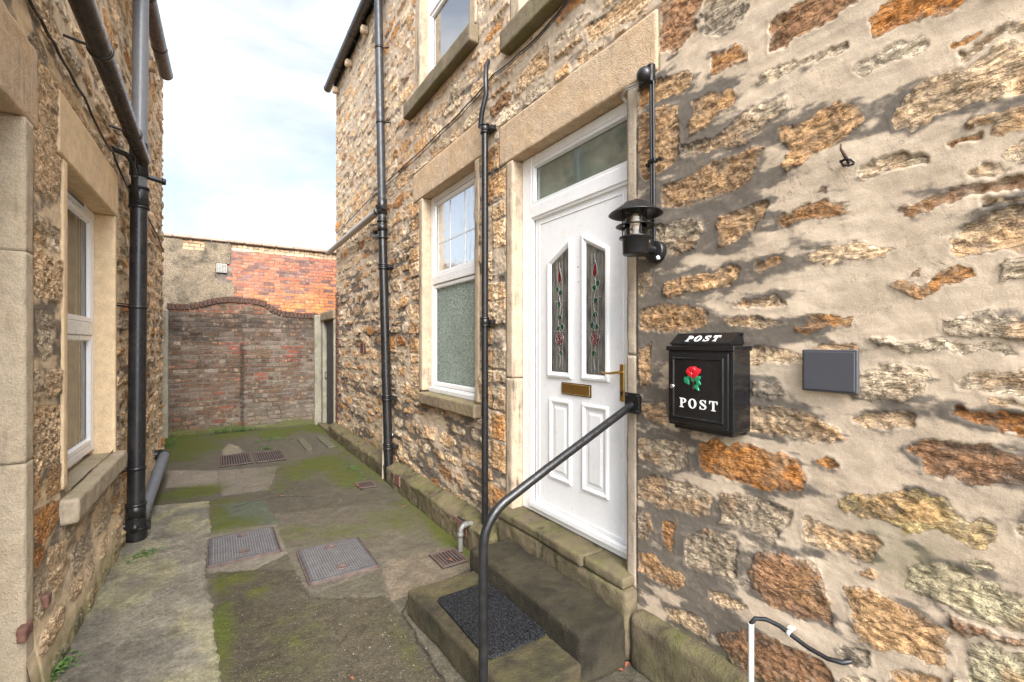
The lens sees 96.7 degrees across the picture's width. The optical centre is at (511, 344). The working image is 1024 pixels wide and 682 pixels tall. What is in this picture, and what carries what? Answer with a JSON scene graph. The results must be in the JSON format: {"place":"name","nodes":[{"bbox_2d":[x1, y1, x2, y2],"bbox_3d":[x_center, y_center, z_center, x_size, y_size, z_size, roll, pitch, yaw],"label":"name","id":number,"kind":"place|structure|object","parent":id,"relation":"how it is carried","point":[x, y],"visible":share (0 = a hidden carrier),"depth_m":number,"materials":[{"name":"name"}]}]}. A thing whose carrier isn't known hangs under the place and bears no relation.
{"place":"outdoors","nodes":[
{"label":"outdoors","id":0,"kind":"place"},
{"bbox_2d":[51,501,220,681],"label":"path","id":1,"kind":"structure","parent":0,"point":[126,612],"depth_m":2.79,"materials":[{"name":"concrete"}]},
{"bbox_2d":[50,643,89,681],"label":"weed","id":2,"kind":"object","parent":1,"relation":"on","point":[64,662],"visible":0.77,"depth_m":2.32,"materials":[{"name":"green plant"}]},
{"bbox_2d":[124,546,167,562],"bbox_3d":[-2.904,1.666,3.612,0.228,0.028,0.294,0,0,32],"label":"weed","id":3,"kind":"object","parent":1,"relation":"on","point":[148,552],"visible":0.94,"depth_m":3.60,"materials":[{"name":"green plant"}]},
{"bbox_2d":[162,232,336,314],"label":"brick wall","id":4,"kind":"structure","parent":0,"point":[197,269],"depth_m":11.26,"materials":[{"name":"ceramic"}]},
{"bbox_2d":[157,0,360,249],"label":"sky","id":5,"kind":"structure","parent":0,"point":[249,125],"materials":[{"name":"white"}]},
{"bbox_2d":[153,424,649,681],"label":"ground","id":6,"kind":"structure","parent":0,"point":[281,603],"depth_m":3.41,"materials":[{"name":"concrete"}]},
{"bbox_2d":[0,0,165,681],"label":"stone house","id":7,"kind":"structure","parent":6,"relation":"on","point":[64,246],"depth_m":2.55,"materials":[{"name":"stone"}]},
{"bbox_2d":[16,618,32,643],"bbox_3d":[-2.202,1.297,2.057,0.039,0.070,0.104,0,0,-33],"label":"brick fragment","id":8,"kind":"object","parent":7,"relation":"in","point":[24,632],"visible":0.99,"depth_m":2.03,"materials":[{"name":"brick"}]},
{"bbox_2d":[40,591,51,608],"bbox_3d":[-2.351,1.290,2.297,0.034,0.067,0.072,0,0,-33],"label":"brick fragment","id":9,"kind":"object","parent":7,"relation":"in","point":[46,598],"visible":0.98,"depth_m":2.28,"materials":[{"name":"brick"}]},
{"bbox_2d":[68,189,93,467],"bbox_3d":[-3.024,-0.081,3.082,0.096,1.922,1.260,0,0,-32],"label":"window","id":10,"kind":"structure","parent":7,"relation":"in","point":[80,219],"depth_m":3.39,"materials":[{"name":"white plastic"}]},
{"bbox_2d":[28,0,164,252],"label":"cable","id":11,"kind":"object","parent":7,"relation":"attached to","point":[34,9],"visible":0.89,"depth_m":2.71,"materials":[{"name":"black plastic"}]},
{"bbox_2d":[63,0,150,167],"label":"waste pipe","id":12,"kind":"object","parent":7,"relation":"attached to","point":[99,48],"visible":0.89,"depth_m":2.78,"materials":[{"name":"brown plastic"}]},
{"bbox_2d":[116,0,165,542],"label":"soil pipe","id":13,"kind":"object","parent":7,"relation":"attached to","point":[136,525],"visible":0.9,"depth_m":3.92,"materials":[{"name":"black plastic"}]},
{"bbox_2d":[112,146,138,199],"bbox_3d":[-3.197,-1.414,3.793,0.092,0.333,0.344,0,0,-12],"label":"overflow pipe","id":14,"kind":"object","parent":13,"relation":"attached to","point":[133,169],"visible":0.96,"depth_m":3.84,"materials":[{"name":"paint"}]},
{"bbox_2d":[145,449,169,516],"bbox_3d":[-3.806,1.450,4.813,0.189,0.289,2.139,0,0,-33],"label":"drain pipe","id":15,"kind":"object","parent":7,"relation":"attached to","point":[162,456],"visible":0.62,"depth_m":4.80,"materials":[{"name":"grey plastic"}]},
{"bbox_2d":[149,0,172,80],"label":"gutter","id":16,"kind":"object","parent":7,"relation":"attached to","point":[161,65],"visible":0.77,"depth_m":4.97,"materials":[{"name":"brown plastic"}]},
{"bbox_2d":[162,309,168,437],"bbox_3d":[-6.245,0.540,8.140,0.165,2.324,0.145,0,0,-33],"label":"concrete post","id":17,"kind":"object","parent":6,"relation":"on","point":[165,382],"visible":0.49,"depth_m":8.11,"materials":[{"name":"grey concrete"}]},
{"bbox_2d":[165,436,180,449],"bbox_3d":[-5.619,1.629,7.453,0.366,0.102,1.128,0,0,-33],"label":"weed","id":18,"kind":"object","parent":6,"relation":"on","point":[168,442],"visible":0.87,"depth_m":7.49,"materials":[{"name":"green plant"}]},
{"bbox_2d":[179,426,279,436],"bbox_3d":[-5.263,1.622,8.691,1.778,0.117,0.311,0,0,-33],"label":"weed","id":19,"kind":"object","parent":6,"relation":"on","point":[237,429],"visible":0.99,"depth_m":8.66,"materials":[{"name":"green plant"}]},
{"bbox_2d":[218,452,252,467],"bbox_3d":[-4.004,1.669,6.582,0.410,0.022,0.700,0,0,-33],"label":"drain grate","id":20,"kind":"object","parent":6,"relation":"on","point":[234,459],"visible":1,"depth_m":6.53,"materials":[{"name":"metal"}]},
{"bbox_2d":[166,296,317,436],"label":"brick wall","id":21,"kind":"structure","parent":6,"relation":"on","point":[239,362],"depth_m":8.83,"materials":[{"name":"brick"}]},
{"bbox_2d":[206,526,280,568],"bbox_3d":[-2.233,1.673,3.785,0.508,0.030,0.600,0,0,-33],"label":"manhole cover","id":22,"kind":"object","parent":6,"relation":"on","point":[240,546],"visible":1,"depth_m":3.74,"materials":[{"name":"metal"}]},
{"bbox_2d":[56,436,468,681],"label":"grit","id":23,"kind":"object","parent":6,"relation":"on","point":[296,578],"visible":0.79,"depth_m":2.83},
{"bbox_2d":[253,449,285,463],"bbox_3d":[-3.618,1.669,6.786,0.380,0.022,0.680,0,0,-33],"label":"drain grate","id":24,"kind":"object","parent":6,"relation":"on","point":[269,456],"visible":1,"depth_m":6.74,"materials":[{"name":"metal"}]},
{"bbox_2d":[297,438,313,450],"bbox_3d":[-3.454,1.670,7.597,0.120,0.046,0.997,0,0,-33],"label":"timber strip","id":25,"kind":"object","parent":6,"relation":"on","point":[305,444],"visible":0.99,"depth_m":7.49,"materials":[{"name":"grey wood"}]},
{"bbox_2d":[314,315,321,424],"bbox_3d":[-4.088,0.546,9.573,0.146,2.313,0.145,0,0,-33],"label":"concrete post","id":26,"kind":"object","parent":6,"relation":"on","point":[317,369],"visible":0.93,"depth_m":9.51,"materials":[{"name":"beige concrete"}]},
{"bbox_2d":[316,436,335,447],"bbox_3d":[-3.179,1.670,7.779,0.139,0.046,0.994,0,0,-33],"label":"timber strip","id":27,"kind":"object","parent":6,"relation":"on","point":[326,442],"visible":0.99,"depth_m":7.71,"materials":[{"name":"grey wood"}]},
{"bbox_2d":[318,309,336,432],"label":"wooden gate","id":28,"kind":"structure","parent":6,"relation":"on","point":[328,353],"depth_m":9.18,"materials":[{"name":"paint"}]},
{"bbox_2d":[296,537,379,585],"bbox_3d":[-1.371,1.675,3.554,0.500,0.030,0.630,0,0,-33],"label":"manhole cover","id":29,"kind":"object","parent":6,"relation":"on","point":[330,561],"visible":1,"depth_m":3.50,"materials":[{"name":"metal"}]},
{"bbox_2d":[347,461,365,479],"bbox_3d":[-2.123,1.661,6.094,0.151,0.037,1.267,0,0,-33],"label":"weed","id":30,"kind":"object","parent":6,"relation":"on","point":[353,467],"visible":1,"depth_m":6.11,"materials":[{"name":"green plant"}]},
{"bbox_2d":[354,480,376,488],"bbox_3d":[-1.737,1.671,5.405,0.200,0.022,0.250,0,0,-33],"label":"drain grate","id":31,"kind":"object","parent":6,"relation":"in","point":[367,484],"visible":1,"depth_m":5.38,"materials":[{"name":"metal"}]},
{"bbox_2d":[429,547,468,568],"bbox_3d":[-0.495,1.671,3.558,0.220,0.022,0.260,0,0,-33],"label":"drain grate","id":32,"kind":"object","parent":6,"relation":"on","point":[440,559],"visible":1,"depth_m":3.54,"materials":[{"name":"brown metal"}]},
{"bbox_2d":[408,571,580,681],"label":"stone step","id":33,"kind":"object","parent":6,"relation":"on","point":[545,658],"visible":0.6,"depth_m":2.30,"materials":[{"name":"stone"}]},
{"bbox_2d":[438,582,544,658],"bbox_3d":[-0.131,1.513,2.542,0.360,0.014,0.620,0,0,-33],"label":"doormat","id":34,"kind":"object","parent":33,"relation":"on","point":[512,626],"visible":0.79,"depth_m":2.48,"materials":[{"name":"grey carpet"}]},
{"bbox_2d":[470,538,625,681],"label":"stone step","id":35,"kind":"object","parent":6,"relation":"on","point":[584,628],"visible":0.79,"depth_m":2.47,"materials":[{"name":"grey stone"}]},
{"bbox_2d":[478,392,641,681],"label":"handrail","id":36,"kind":"object","parent":6,"relation":"on","point":[633,403],"visible":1,"depth_m":1.97,"materials":[{"name":"metal"}]},
{"bbox_2d":[328,0,1023,681],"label":"stone house","id":37,"kind":"structure","parent":6,"relation":"on","point":[872,530],"depth_m":2.03,"materials":[{"name":"stone"}]},
{"bbox_2d":[324,0,373,94],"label":"gutter","id":38,"kind":"object","parent":37,"relation":"attached to","point":[356,25],"visible":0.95,"depth_m":7.22,"materials":[{"name":"brown plastic"}]},
{"bbox_2d":[325,208,377,255],"bbox_3d":[-2.607,-1.734,7.272,0.106,0.131,3.171,0,0,-33],"label":"waste pipe","id":39,"kind":"object","parent":37,"relation":"attached to","point":[362,223],"visible":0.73,"depth_m":6.92,"materials":[{"name":"grey plastic"}]},
{"bbox_2d":[337,193,376,232],"bbox_3d":[-2.451,-2.070,7.184,0.012,0.073,2.792,0,0,-33],"label":"cable","id":40,"kind":"object","parent":37,"relation":"attached to","point":[357,211],"visible":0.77,"depth_m":7.14,"materials":[{"name":"black plastic"}]},
{"bbox_2d":[360,343,365,352],"bbox_3d":[-2.256,0.055,6.928,0.068,0.158,0.182,0,0,-33],"label":"air brick","id":41,"kind":"object","parent":37,"relation":"attached to","point":[362,347],"visible":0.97,"depth_m":6.87,"materials":[{"name":"brick"}]},
{"bbox_2d":[382,409,383,478],"bbox_3d":[-1.604,1.205,5.676,0.032,0.951,0.054,0,0,-7],"label":"thin pipe","id":42,"kind":"object","parent":37,"relation":"attached to","point":[382,446],"visible":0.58,"depth_m":5.66,"materials":[{"name":"white plastic"}]},
{"bbox_2d":[374,0,398,481],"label":"soil pipe","id":43,"kind":"object","parent":37,"relation":"attached to","point":[387,396],"visible":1,"depth_m":5.77,"materials":[{"name":"grey plastic"}]},
{"bbox_2d":[370,230,377,238],"bbox_3d":[-1.820,-1.495,6.109,0.140,0.205,0.588,0,0,-22],"label":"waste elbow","id":44,"kind":"object","parent":43,"relation":"attached to","point":[374,234],"visible":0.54,"depth_m":6.17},
{"bbox_2d":[393,473,399,486],"bbox_3d":[-1.286,1.540,5.179,0.068,0.108,0.192,0,0,-33],"label":"air brick","id":45,"kind":"object","parent":37,"relation":"attached to","point":[396,479],"visible":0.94,"depth_m":5.15,"materials":[{"name":"brick"}]},
{"bbox_2d":[428,0,468,73],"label":"window","id":46,"kind":"structure","parent":37,"relation":"in","point":[447,19],"depth_m":4.80,"materials":[{"name":"white plastic"}]},
{"bbox_2d":[429,170,474,400],"bbox_3d":[-0.547,-0.542,4.515,0.110,2.112,1.220,0,0,-33],"label":"window","id":47,"kind":"structure","parent":37,"relation":"in","point":[452,210],"depth_m":4.59,"materials":[{"name":"white plastic"}]},
{"bbox_2d":[455,516,466,538],"bbox_3d":[-0.403,1.538,3.845,0.068,0.123,0.212,0,0,-33],"label":"air brick","id":48,"kind":"object","parent":37,"relation":"attached to","point":[460,519],"visible":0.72,"depth_m":3.85,"materials":[{"name":"brick"}]},
{"bbox_2d":[457,521,472,551],"bbox_3d":[-0.380,1.548,3.681,0.138,0.225,0.052,0,0,-38],"label":"overflow pipe","id":49,"kind":"object","parent":37,"relation":"attached to","point":[460,533],"visible":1,"depth_m":3.64,"materials":[{"name":"grey plastic"}]},
{"bbox_2d":[386,0,567,181],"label":"cable","id":50,"kind":"object","parent":37,"relation":"attached to","point":[535,38],"visible":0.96,"depth_m":3.51,"materials":[{"name":"black plastic"}]},
{"bbox_2d":[478,58,495,524],"bbox_3d":[-0.192,-0.407,3.715,0.153,4.013,0.171,0,0,-33],"label":"downpipe","id":51,"kind":"object","parent":37,"relation":"attached to","point":[486,129],"visible":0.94,"depth_m":3.66,"materials":[{"name":"paint"}]},
{"bbox_2d":[523,102,627,559],"bbox_3d":[0.425,-0.080,3.020,0.116,2.649,1.193,0,0,-33],"label":"front door","id":52,"kind":"structure","parent":37,"relation":"in","point":[575,285],"depth_m":3.00,"materials":[{"name":"white plastic"}]},
{"bbox_2d":[608,199,666,262],"bbox_3d":[0.623,-0.563,2.251,0.296,0.298,0.262,0,0,-33],"label":"wall lamp","id":53,"kind":"object","parent":37,"relation":"attached to","point":[637,214],"visible":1,"depth_m":2.24,"materials":[{"name":"black metal"}]},
{"bbox_2d":[621,62,654,103],"bbox_3d":[0.657,-1.381,2.413,0.082,0.108,0.232,0,0,-22],"label":"junction box","id":54,"kind":"object","parent":37,"relation":"attached to","point":[645,76],"visible":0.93,"depth_m":2.32,"materials":[{"name":"black plastic"}]},
{"bbox_2d":[645,81,661,241],"bbox_3d":[0.720,-0.932,2.327,0.030,0.815,0.096,0,0,-33],"label":"conduit","id":55,"kind":"object","parent":37,"relation":"attached to","point":[652,161],"visible":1,"depth_m":2.32,"materials":[{"name":"black plastic"}]},
{"bbox_2d":[666,332,751,437],"bbox_3d":[0.861,0.169,2.018,0.146,0.438,0.333,0,0,-33],"label":"post box","id":56,"kind":"object","parent":37,"relation":"attached to","point":[709,383],"visible":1,"depth_m":1.94,"materials":[{"name":"black metal"}]},
{"bbox_2d":[669,352,729,430],"bbox_3d":[0.805,0.197,1.988,0.020,0.318,0.295,0,0,-33],"label":"box door","id":57,"kind":"structure","parent":56,"relation":"in","point":[700,396],"depth_m":1.97,"materials":[{"name":"black metal"}]},
{"bbox_2d":[748,622,753,681],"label":"cable conduit","id":58,"kind":"object","parent":37,"relation":"attached to","point":[750,653],"visible":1,"depth_m":1.82,"materials":[{"name":"white plastic"}]},
{"bbox_2d":[785,624,795,636],"bbox_3d":[1.079,1.115,1.765,0.047,0.033,0.024,0,0,-33],"label":"cable clip","id":59,"kind":"object","parent":37,"relation":"attached to","point":[791,629],"visible":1,"depth_m":1.76,"materials":[{"name":"white plastic"}]},
{"bbox_2d":[749,616,851,664],"bbox_3d":[1.086,1.134,1.729,0.334,0.092,0.050,0,0,43],"label":"cable","id":60,"kind":"object","parent":37,"relation":"attached to","point":[754,619],"visible":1,"depth_m":1.72,"materials":[{"name":"black plastic"}]},
{"bbox_2d":[802,349,858,393],"bbox_3d":[1.165,0.098,1.664,0.041,0.155,0.179,0,0,-33],"label":"wall plaque","id":61,"kind":"object","parent":37,"relation":"attached to","point":[834,371],"depth_m":1.64,"materials":[{"name":"grey metal"}]},
{"bbox_2d":[839,143,854,166],"bbox_3d":[1.193,-0.669,1.615,0.062,0.083,0.043,0,0,-33],"label":"wire hook","id":62,"kind":"object","parent":37,"relation":"attached to","point":[846,158],"visible":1,"depth_m":1.61,"materials":[{"name":"metal"}]}
]}

